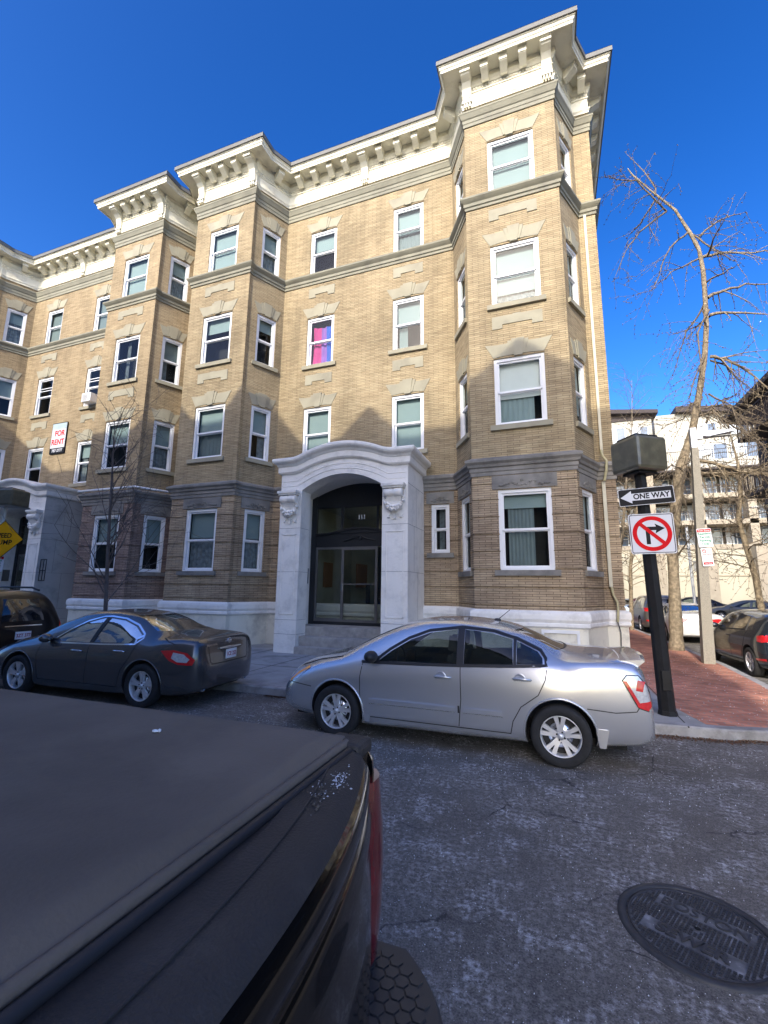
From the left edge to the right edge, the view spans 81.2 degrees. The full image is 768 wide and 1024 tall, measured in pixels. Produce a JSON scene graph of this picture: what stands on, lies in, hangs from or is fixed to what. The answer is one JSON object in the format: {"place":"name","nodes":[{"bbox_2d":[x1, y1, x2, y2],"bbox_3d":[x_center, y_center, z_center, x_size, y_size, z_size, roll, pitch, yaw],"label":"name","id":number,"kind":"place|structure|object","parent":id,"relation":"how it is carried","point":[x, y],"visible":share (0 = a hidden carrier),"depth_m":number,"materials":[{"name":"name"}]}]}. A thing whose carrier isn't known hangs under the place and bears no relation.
{"place":"outdoors","nodes":[
{"label":"outdoors","id":0,"kind":"place"},
{"bbox_2d":[0,624,767,1023],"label":"road","id":1,"kind":"structure","parent":0,"point":[702,834],"depth_m":3.19,"materials":[{"name":"asphalt"}]},
{"bbox_2d":[0,586,60,647],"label":"black suv","id":2,"kind":"object","parent":1,"relation":"on","point":[24,614],"visible":0.52,"depth_m":9.33,"materials":[{"name":"black paint"}]},
{"bbox_2d":[0,609,250,707],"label":"dark grey sedan","id":3,"kind":"object","parent":1,"relation":"on","point":[142,658],"visible":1,"depth_m":7.37,"materials":[{"name":"grey paint"}]},
{"bbox_2d":[0,689,442,1023],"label":"black pickup","id":4,"kind":"object","parent":1,"relation":"on","point":[180,868],"visible":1,"depth_m":0.81,"materials":[{"name":"metal"}]},
{"bbox_2d":[302,764,351,812],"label":"salt crumbs","id":5,"kind":"object","parent":4,"relation":"on","point":[324,792],"visible":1,"depth_m":1.08,"materials":[{"name":"white"}]},
{"bbox_2d":[285,610,654,767],"bbox_3d":[0.953,2.146,6.177,4.606,1.609,2.051,-3,-10,20],"label":"silver sedan","id":6,"kind":"object","parent":1,"relation":"on","point":[560,704],"visible":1,"depth_m":5.28,"materials":[{"name":"grey paint"}]},
{"bbox_2d":[211,628,767,741],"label":"kerb","id":7,"kind":"structure","parent":1,"relation":"on","point":[730,733],"depth_m":5.92,"materials":[{"name":"concrete"}]},
{"bbox_2d":[234,655,766,1023],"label":"road salt","id":8,"kind":"object","parent":1,"relation":"on","point":[567,808],"visible":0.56,"depth_m":4.12,"materials":[{"name":"white"}]},
{"bbox_2d":[264,695,767,745],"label":"leaf litter","id":9,"kind":"object","parent":1,"relation":"on","point":[709,739],"visible":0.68,"depth_m":5.72,"materials":[{"name":"plant"}]},
{"bbox_2d":[624,598,633,610],"bbox_3d":[15.567,6.378,29.294,2.002,1.464,4.840,-3,-10,18],"label":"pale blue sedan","id":10,"kind":"object","parent":1,"relation":"on","point":[627,602],"visible":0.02,"depth_m":27.83,"materials":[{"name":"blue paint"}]},
{"bbox_2d":[608,361,688,563],"bbox_3d":[14.560,-1.482,26.864,6.446,16.138,6.199,1,-10,0],"label":"distant bare tree","id":11,"kind":"object","parent":1,"relation":"on","point":[623,527],"visible":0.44,"depth_m":27.26,"materials":[{"name":"beige plant"}]},
{"bbox_2d":[617,473,686,629],"bbox_3d":[11.576,1.751,21.451,5.278,7.836,4.962,-8,-13,40],"label":"twiggy bare tree","id":12,"kind":"object","parent":1,"relation":"on","point":[630,590],"visible":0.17,"depth_m":20.97,"materials":[{"name":"beige plant"}]},
{"bbox_2d":[627,595,681,631],"bbox_3d":[13.608,5.026,22.467,2.158,1.765,4.750,-3,-10,19],"label":"grey suv","id":13,"kind":"object","parent":1,"relation":"on","point":[641,614],"visible":0.33,"depth_m":21.16,"materials":[{"name":"grey paint"}]},
{"bbox_2d":[685,527,696,603],"bbox_3d":[17.520,3.596,25.186,0.535,5.601,0.165,-9,-14,44],"label":"grey sign pole","id":14,"kind":"object","parent":1,"relation":"on","point":[692,579],"visible":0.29,"depth_m":25.26,"materials":[{"name":"metal"}]},
{"bbox_2d":[617,883,767,994],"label":"manhole cover","id":15,"kind":"object","parent":1,"relation":"on","point":[715,942],"visible":1,"depth_m":2.46,"materials":[{"name":"metal"}]},
{"bbox_2d":[663,602,722,640],"bbox_3d":[12.443,4.511,18.670,2.002,1.464,4.840,-3,-10,20],"label":"white sedan","id":16,"kind":"object","parent":1,"relation":"on","point":[690,614],"visible":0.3,"depth_m":16.65,"materials":[{"name":"white paint"}]},
{"bbox_2d":[681,597,727,607],"bbox_3d":[24.348,7.319,34.487,5.227,1.582,2.162,-5,-11,28],"label":"black sedan","id":17,"kind":"object","parent":1,"relation":"on","point":[714,603],"visible":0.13,"depth_m":33.94,"materials":[{"name":"black paint"}]},
{"bbox_2d":[651,398,767,608],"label":"slender bare tree","id":18,"kind":"object","parent":1,"relation":"on","point":[756,579],"visible":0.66,"depth_m":18.01,"materials":[{"name":"beige plant"}]},
{"bbox_2d":[712,600,767,617],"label":"champagne sedan","id":19,"kind":"object","parent":1,"relation":"on","point":[724,611],"visible":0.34,"depth_m":29.59,"materials":[{"name":"brown paint"}]},
{"bbox_2d":[713,609,767,676],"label":"dark hatchback","id":20,"kind":"object","parent":1,"relation":"on","point":[741,635],"visible":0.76,"depth_m":10.64,"materials":[{"name":"grey paint"}]},
{"bbox_2d":[750,504,767,507],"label":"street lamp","id":21,"kind":"object","parent":1,"relation":"on","point":[759,506],"visible":0.59,"depth_m":19.74,"materials":[{"name":"metal"}]},
{"bbox_2d":[0,0,767,535],"label":"sky","id":22,"kind":"structure","parent":0,"point":[98,98],"materials":[{"name":"blue"}]},
{"bbox_2d":[236,644,703,727],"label":"pavement","id":23,"kind":"structure","parent":0,"point":[277,674],"depth_m":9.59,"materials":[{"name":"grey concrete"}]},
{"bbox_2d":[2,507,7,522],"bbox_3d":[-10.841,1.770,12.486,0.079,4.050,0.079,-3,-10,20],"label":"speed hump pole","id":24,"kind":"object","parent":23,"relation":"on","point":[4,513],"depth_m":12.76,"materials":[{"name":"metal"}]},
{"bbox_2d":[0,556,3,571],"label":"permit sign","id":25,"kind":"object","parent":24,"relation":"attached to","point":[1,562],"visible":1,"depth_m":12.34,"materials":[{"name":"white"}]},
{"bbox_2d":[0,521,22,556],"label":"speed hump sign","id":26,"kind":"object","parent":24,"relation":"attached to","point":[9,539],"visible":1,"depth_m":12.42,"materials":[{"name":"yellow"}]},
{"bbox_2d":[0,487,30,507],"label":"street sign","id":27,"kind":"object","parent":24,"relation":"attached to","point":[11,497],"visible":0.96,"depth_m":12.55,"materials":[{"name":"green plastic"}]},
{"bbox_2d":[0,170,197,624],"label":"apartment building","id":28,"kind":"structure","parent":23,"relation":"on","point":[77,317],"depth_m":17.33,"materials":[{"name":"beige brick"}]},
{"bbox_2d":[0,438,10,480],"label":"window","id":29,"kind":"structure","parent":28,"relation":"in","point":[3,444],"depth_m":19.96,"materials":[{"name":"white paint"}]},
{"bbox_2d":[0,367,21,420],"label":"window","id":30,"kind":"structure","parent":28,"relation":"in","point":[7,386],"depth_m":20.40,"materials":[{"name":"white paint"}]},
{"bbox_2d":[2,298,32,345],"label":"window","id":31,"kind":"structure","parent":28,"relation":"in","point":[15,323],"depth_m":20.92,"materials":[{"name":"white paint"}]},
{"bbox_2d":[24,437,47,481],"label":"window","id":32,"kind":"structure","parent":28,"relation":"in","point":[36,442],"depth_m":19.76,"materials":[{"name":"white paint"}]},
{"bbox_2d":[29,367,57,418],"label":"window","id":33,"kind":"structure","parent":28,"relation":"in","point":[47,371],"depth_m":20.24,"materials":[{"name":"white paint"}]},
{"bbox_2d":[45,299,67,342],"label":"window","id":34,"kind":"structure","parent":28,"relation":"in","point":[57,322],"depth_m":20.88,"materials":[{"name":"white paint"}]},
{"bbox_2d":[49,421,68,454],"bbox_3d":[-13.941,-3.166,19.193,0.925,1.385,0.050,-3,-10,20],"label":"for rent sign","id":35,"kind":"object","parent":28,"relation":"attached to","point":[58,437],"visible":1,"depth_m":19.16,"materials":[{"name":"white"}]},
{"bbox_2d":[68,429,92,486],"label":"window","id":36,"kind":"structure","parent":28,"relation":"in","point":[86,448],"depth_m":18.68,"materials":[{"name":"white paint"}]},
{"bbox_2d":[81,392,96,404],"bbox_3d":[-12.223,-4.709,18.657,0.520,0.380,0.438,-3,-10,20],"label":"window air conditioner","id":37,"kind":"object","parent":28,"relation":"attached to","point":[89,398],"depth_m":18.49,"materials":[{"name":"white paint"}]},
{"bbox_2d":[78,355,101,410],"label":"window","id":38,"kind":"structure","parent":28,"relation":"in","point":[95,361],"depth_m":19.19,"materials":[{"name":"white paint"}]},
{"bbox_2d":[93,284,110,330],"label":"window","id":39,"kind":"structure","parent":28,"relation":"in","point":[106,289],"depth_m":19.81,"materials":[{"name":"white paint"}]},
{"bbox_2d":[83,503,123,574],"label":"window","id":40,"kind":"structure","parent":28,"relation":"in","point":[99,510],"depth_m":15.73,"materials":[{"name":"white paint"}]},
{"bbox_2d":[95,407,135,473],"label":"window","id":41,"kind":"structure","parent":28,"relation":"in","point":[115,416],"depth_m":16.31,"materials":[{"name":"white paint"}]},
{"bbox_2d":[106,322,145,386],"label":"window","id":42,"kind":"structure","parent":28,"relation":"in","point":[129,329],"depth_m":16.84,"materials":[{"name":"white paint"}]},
{"bbox_2d":[122,242,154,296],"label":"window","id":43,"kind":"structure","parent":28,"relation":"in","point":[138,276],"depth_m":17.46,"materials":[{"name":"white paint"}]},
{"bbox_2d":[134,504,170,575],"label":"window","id":44,"kind":"structure","parent":28,"relation":"in","point":[156,520],"depth_m":15.82,"materials":[{"name":"white paint"}]},
{"bbox_2d":[145,408,179,475],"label":"window","id":45,"kind":"structure","parent":28,"relation":"in","point":[162,447],"depth_m":16.41,"materials":[{"name":"white paint"}]},
{"bbox_2d":[155,324,186,390],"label":"window","id":46,"kind":"structure","parent":28,"relation":"in","point":[171,352],"depth_m":16.96,"materials":[{"name":"white paint"}]},
{"bbox_2d":[168,244,194,301],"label":"window","id":47,"kind":"structure","parent":28,"relation":"in","point":[178,284],"depth_m":17.58,"materials":[{"name":"white paint"}]},
{"bbox_2d":[3,359,208,610],"bbox_3d":[-7.030,-0.183,11.763,3.929,7.745,3.531,-3,-10,20],"label":"bare tree","id":48,"kind":"object","parent":23,"relation":"on","point":[107,562],"visible":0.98,"depth_m":11.69,"materials":[{"name":"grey plant"}]},
{"bbox_2d":[157,5,631,655],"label":"apartment building","id":49,"kind":"structure","parent":23,"relation":"on","point":[433,437],"depth_m":13.25,"materials":[{"name":"brick"}]},
{"bbox_2d":[176,496,221,574],"bbox_3d":[-5.774,0.771,14.183,1.510,2.455,0.330,-3,-10,20],"label":"window","id":50,"kind":"structure","parent":49,"relation":"in","point":[204,520],"depth_m":14.27,"materials":[{"name":"white paint"}]},
{"bbox_2d":[186,390,230,463],"bbox_3d":[-5.730,-2.794,14.796,1.650,2.430,0.330,-3,-10,20],"label":"window","id":51,"kind":"structure","parent":49,"relation":"in","point":[212,417],"depth_m":14.87,"materials":[{"name":"white paint"}]},
{"bbox_2d":[195,298,237,368],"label":"window","id":52,"kind":"structure","parent":49,"relation":"in","point":[224,325],"depth_m":15.42,"materials":[{"name":"white paint"}]},
{"bbox_2d":[207,211,244,271],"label":"window","id":53,"kind":"structure","parent":49,"relation":"in","point":[225,255],"depth_m":16.02,"materials":[{"name":"white paint"}]},
{"bbox_2d":[237,497,269,576],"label":"window","id":54,"kind":"structure","parent":49,"relation":"in","point":[252,549],"depth_m":14.37,"materials":[{"name":"white paint"}]},
{"bbox_2d":[245,391,275,466],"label":"window","id":55,"kind":"structure","parent":49,"relation":"in","point":[259,416],"depth_m":14.99,"materials":[{"name":"white paint"}]},
{"bbox_2d":[251,301,280,372],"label":"window","id":56,"kind":"structure","parent":49,"relation":"in","point":[264,308],"depth_m":15.53,"materials":[{"name":"white paint"}]},
{"bbox_2d":[260,213,285,276],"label":"window","id":57,"kind":"structure","parent":49,"relation":"in","point":[270,262],"depth_m":16.14,"materials":[{"name":"white paint"}]},
{"bbox_2d":[299,392,336,452],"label":"window","id":58,"kind":"structure","parent":49,"relation":"in","point":[316,432],"depth_m":14.93,"materials":[{"name":"white paint"}]},
{"bbox_2d":[301,301,339,370],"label":"window","id":59,"kind":"structure","parent":49,"relation":"in","point":[320,309],"depth_m":15.40,"materials":[{"name":"white paint"}]},
{"bbox_2d":[313,325,331,363],"bbox_3d":[-2.094,-5.714,15.466,0.814,1.540,0.060,-3,-10,20],"label":"flag","id":60,"kind":"object","parent":49,"relation":"hanging from","point":[322,353],"visible":0.74,"depth_m":15.49,"materials":[{"name":"fabric"}]},
{"bbox_2d":[307,215,342,273],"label":"window","id":61,"kind":"structure","parent":49,"relation":"in","point":[327,243],"depth_m":16.06,"materials":[{"name":"white paint"}]},
{"bbox_2d":[386,378,429,453],"bbox_3d":[0.742,-2.898,13.733,1.450,2.430,0.270,-3,-10,20],"label":"window","id":62,"kind":"structure","parent":49,"relation":"in","point":[407,410],"depth_m":13.81,"materials":[{"name":"white paint"}]},
{"bbox_2d":[387,280,429,354],"bbox_3d":[0.792,-6.175,14.325,1.450,2.390,0.330,-3,-10,20],"label":"window","id":63,"kind":"structure","parent":49,"relation":"in","point":[405,315],"depth_m":14.39,"materials":[{"name":"white paint"}]},
{"bbox_2d":[388,188,428,251],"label":"window","id":64,"kind":"structure","parent":49,"relation":"in","point":[408,227],"depth_m":14.98,"materials":[{"name":"white paint"}]},
{"bbox_2d":[426,491,453,557],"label":"window","id":65,"kind":"structure","parent":49,"relation":"in","point":[441,498],"depth_m":12.84,"materials":[{"name":"white paint"}]},
{"bbox_2d":[453,147,463,215],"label":"window","id":66,"kind":"structure","parent":49,"relation":"in","point":[460,158],"depth_m":13.91,"materials":[{"name":"white paint"}]},
{"bbox_2d":[454,247,466,340],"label":"window","id":67,"kind":"structure","parent":49,"relation":"in","point":[461,260],"depth_m":13.27,"materials":[{"name":"white paint"}]},
{"bbox_2d":[456,355,469,448],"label":"window","id":68,"kind":"structure","parent":49,"relation":"in","point":[462,367],"depth_m":12.70,"materials":[{"name":"white paint"}]},
{"bbox_2d":[458,481,472,576],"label":"window","id":69,"kind":"structure","parent":49,"relation":"in","point":[465,490],"depth_m":12.12,"materials":[{"name":"white paint"}]},
{"bbox_2d":[479,112,539,190],"bbox_3d":[3.538,-9.992,12.561,1.660,2.160,0.245,-3,-10,20],"label":"window","id":70,"kind":"structure","parent":49,"relation":"in","point":[512,163],"depth_m":12.62,"materials":[{"name":"white paint"}]},
{"bbox_2d":[482,219,545,311],"bbox_3d":[3.503,-6.545,11.985,1.660,2.390,0.330,-3,-10,20],"label":"window","id":71,"kind":"structure","parent":49,"relation":"in","point":[515,274],"depth_m":12.02,"materials":[{"name":"white paint"}]},
{"bbox_2d":[485,335,552,430],"bbox_3d":[3.463,-3.263,11.419,1.660,2.430,0.330,-3,-10,20],"label":"window","id":72,"kind":"structure","parent":49,"relation":"in","point":[517,380],"depth_m":11.47,"materials":[{"name":"white paint"}]},
{"bbox_2d":[492,471,561,575],"bbox_3d":[3.419,0.301,10.806,1.520,2.455,0.330,-3,-10,20],"label":"window","id":73,"kind":"structure","parent":49,"relation":"in","point":[520,504],"depth_m":10.88,"materials":[{"name":"white paint"}]},
{"bbox_2d":[541,629,580,644],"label":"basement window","id":74,"kind":"structure","parent":49,"relation":"in","point":[543,631],"depth_m":9.98,"materials":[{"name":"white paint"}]},
{"bbox_2d":[556,116,571,186],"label":"window","id":75,"kind":"structure","parent":49,"relation":"in","point":[562,129],"depth_m":12.83,"materials":[{"name":"white paint"}]},
{"bbox_2d":[563,223,585,317],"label":"window","id":76,"kind":"structure","parent":49,"relation":"in","point":[569,234],"depth_m":12.21,"materials":[{"name":"white paint"}]},
{"bbox_2d":[570,337,593,435],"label":"window","id":77,"kind":"structure","parent":49,"relation":"in","point":[577,347],"depth_m":11.65,"materials":[{"name":"white paint"}]},
{"bbox_2d":[578,473,603,576],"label":"window","id":78,"kind":"structure","parent":49,"relation":"in","point":[585,482],"depth_m":11.05,"materials":[{"name":"white paint"}]},
{"bbox_2d":[634,474,677,716],"bbox_3d":[4.093,1.106,6.746,0.271,3.773,0.261,1,-10,-2],"label":"signal pole","id":79,"kind":"object","parent":23,"relation":"on","point":[664,686],"visible":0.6,"depth_m":6.59,"materials":[{"name":"metal"}]},
{"bbox_2d":[611,433,667,477],"bbox_3d":[4.056,-0.882,7.142,0.570,0.620,0.570,3,-10,-13],"label":"pedestrian signal","id":80,"kind":"object","parent":79,"relation":"attached to","point":[632,455],"visible":0.91,"depth_m":6.91,"materials":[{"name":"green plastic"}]},
{"bbox_2d":[618,485,674,506],"bbox_3d":[4.020,-0.245,6.868,0.765,0.265,0.010,-6,-11,16],"label":"one way sign","id":81,"kind":"object","parent":79,"relation":"attached to","point":[646,496],"visible":1,"depth_m":6.86,"materials":[{"name":"black"}]},
{"bbox_2d":[628,513,676,553],"bbox_3d":[4.048,0.325,6.758,0.610,0.610,0.008,-3,-11,16],"label":"no right turn sign","id":82,"kind":"object","parent":79,"relation":"attached to","point":[653,533],"visible":1,"depth_m":6.75,"materials":[{"name":"white"}]},
{"bbox_2d":[610,405,767,603],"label":"terraced apartment building","id":83,"kind":"structure","parent":0,"point":[725,591],"depth_m":42.03,"materials":[{"name":"beige concrete"}]},
{"bbox_2d":[612,427,625,443],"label":"window","id":84,"kind":"structure","parent":83,"relation":"in","point":[617,433],"depth_m":44.76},
{"bbox_2d":[616,482,624,494],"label":"window","id":85,"kind":"structure","parent":83,"relation":"in","point":[621,486],"depth_m":45.83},
{"bbox_2d":[618,509,627,522],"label":"window","id":86,"kind":"structure","parent":83,"relation":"in","point":[619,509],"depth_m":45.32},
{"bbox_2d":[620,531,629,545],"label":"window","id":87,"kind":"structure","parent":83,"relation":"in","point":[627,535],"depth_m":44.84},
{"bbox_2d":[627,482,634,488],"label":"window","id":88,"kind":"structure","parent":83,"relation":"in","point":[633,483],"depth_m":45.44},
{"bbox_2d":[632,426,648,433],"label":"window","id":89,"kind":"structure","parent":83,"relation":"in","point":[633,428],"depth_m":44.07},
{"bbox_2d":[653,480,668,486],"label":"window","id":90,"kind":"structure","parent":83,"relation":"in","point":[664,483],"depth_m":44.44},
{"bbox_2d":[656,506,669,512],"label":"window","id":91,"kind":"structure","parent":83,"relation":"in","point":[660,509],"depth_m":44.14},
{"bbox_2d":[672,478,690,493],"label":"window","id":92,"kind":"structure","parent":83,"relation":"in","point":[686,482],"depth_m":43.77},
{"bbox_2d":[678,529,694,544],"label":"window","id":93,"kind":"structure","parent":83,"relation":"in","point":[692,541],"depth_m":43.06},
{"bbox_2d":[681,505,693,520],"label":"window","id":94,"kind":"structure","parent":83,"relation":"in","point":[689,508],"depth_m":43.32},
{"bbox_2d":[697,422,716,431],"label":"window","id":95,"kind":"structure","parent":83,"relation":"in","point":[702,429],"depth_m":45.37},
{"bbox_2d":[702,477,716,492],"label":"window","id":96,"kind":"structure","parent":83,"relation":"in","point":[706,479],"depth_m":43.13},
{"bbox_2d":[705,504,719,519],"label":"window","id":97,"kind":"structure","parent":83,"relation":"in","point":[712,514],"depth_m":42.66,"materials":[{"name":"glass"}]},
{"bbox_2d":[698,442,728,459],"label":"window","id":98,"kind":"structure","parent":83,"relation":"in","point":[718,445],"depth_m":44.79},
{"bbox_2d":[710,528,722,543],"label":"window","id":99,"kind":"structure","parent":83,"relation":"in","point":[714,534],"depth_m":42.21,"materials":[{"name":"glass"}]},
{"bbox_2d":[719,475,737,492],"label":"window","id":100,"kind":"structure","parent":83,"relation":"in","point":[734,479],"depth_m":42.61,"materials":[{"name":"glass"}]},
{"bbox_2d":[722,504,743,518],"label":"window","id":101,"kind":"structure","parent":83,"relation":"in","point":[730,508],"depth_m":42.18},
{"bbox_2d":[725,527,745,543],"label":"window","id":102,"kind":"structure","parent":83,"relation":"in","point":[736,540],"depth_m":41.75,"materials":[{"name":"glass"}]},
{"bbox_2d":[729,425,749,433],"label":"window","id":103,"kind":"structure","parent":83,"relation":"in","point":[735,430],"depth_m":44.44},
{"bbox_2d":[730,442,757,457],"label":"window","id":104,"kind":"structure","parent":83,"relation":"in","point":[744,444],"depth_m":43.87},
{"bbox_2d":[757,502,765,517],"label":"window","id":105,"kind":"structure","parent":83,"relation":"in","point":[757,502],"depth_m":41.29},
{"bbox_2d":[760,526,767,542],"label":"window","id":106,"kind":"structure","parent":83,"relation":"in","point":[764,531],"depth_m":41.00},
{"bbox_2d":[629,627,767,727],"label":"brick pavement","id":107,"kind":"structure","parent":0,"point":[706,705],"depth_m":8.10,"materials":[{"name":"brick"}]},
{"bbox_2d":[592,144,767,650],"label":"bare tree","id":108,"kind":"object","parent":107,"relation":"on","point":[675,618],"visible":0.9,"depth_m":14.38,"materials":[{"name":"beige plant"}]},
{"bbox_2d":[688,427,734,663],"bbox_3d":[8.600,0.789,11.521,1.245,6.220,0.270,-3,-10,20],"label":"street lamp","id":109,"kind":"object","parent":107,"relation":"on","point":[707,647],"visible":0.96,"depth_m":11.56,"materials":[{"name":"metal"}]},
{"bbox_2d":[696,528,712,546],"bbox_3d":[8.245,0.661,11.508,0.320,0.480,0.010,-5,-11,17],"label":"permit parking sign","id":110,"kind":"object","parent":109,"relation":"attached to","point":[704,536],"visible":1,"depth_m":11.51,"materials":[{"name":"white"}]},
{"bbox_2d":[700,548,713,565],"bbox_3d":[8.248,1.149,11.421,0.245,0.460,0.009,-5,-11,17],"label":"street cleaning sign","id":111,"kind":"object","parent":109,"relation":"attached to","point":[707,556],"visible":1,"depth_m":11.42,"materials":[{"name":"white"}]},
{"bbox_2d":[721,371,767,523],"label":"dark grey building","id":112,"kind":"structure","parent":0,"point":[758,403],"depth_m":20.09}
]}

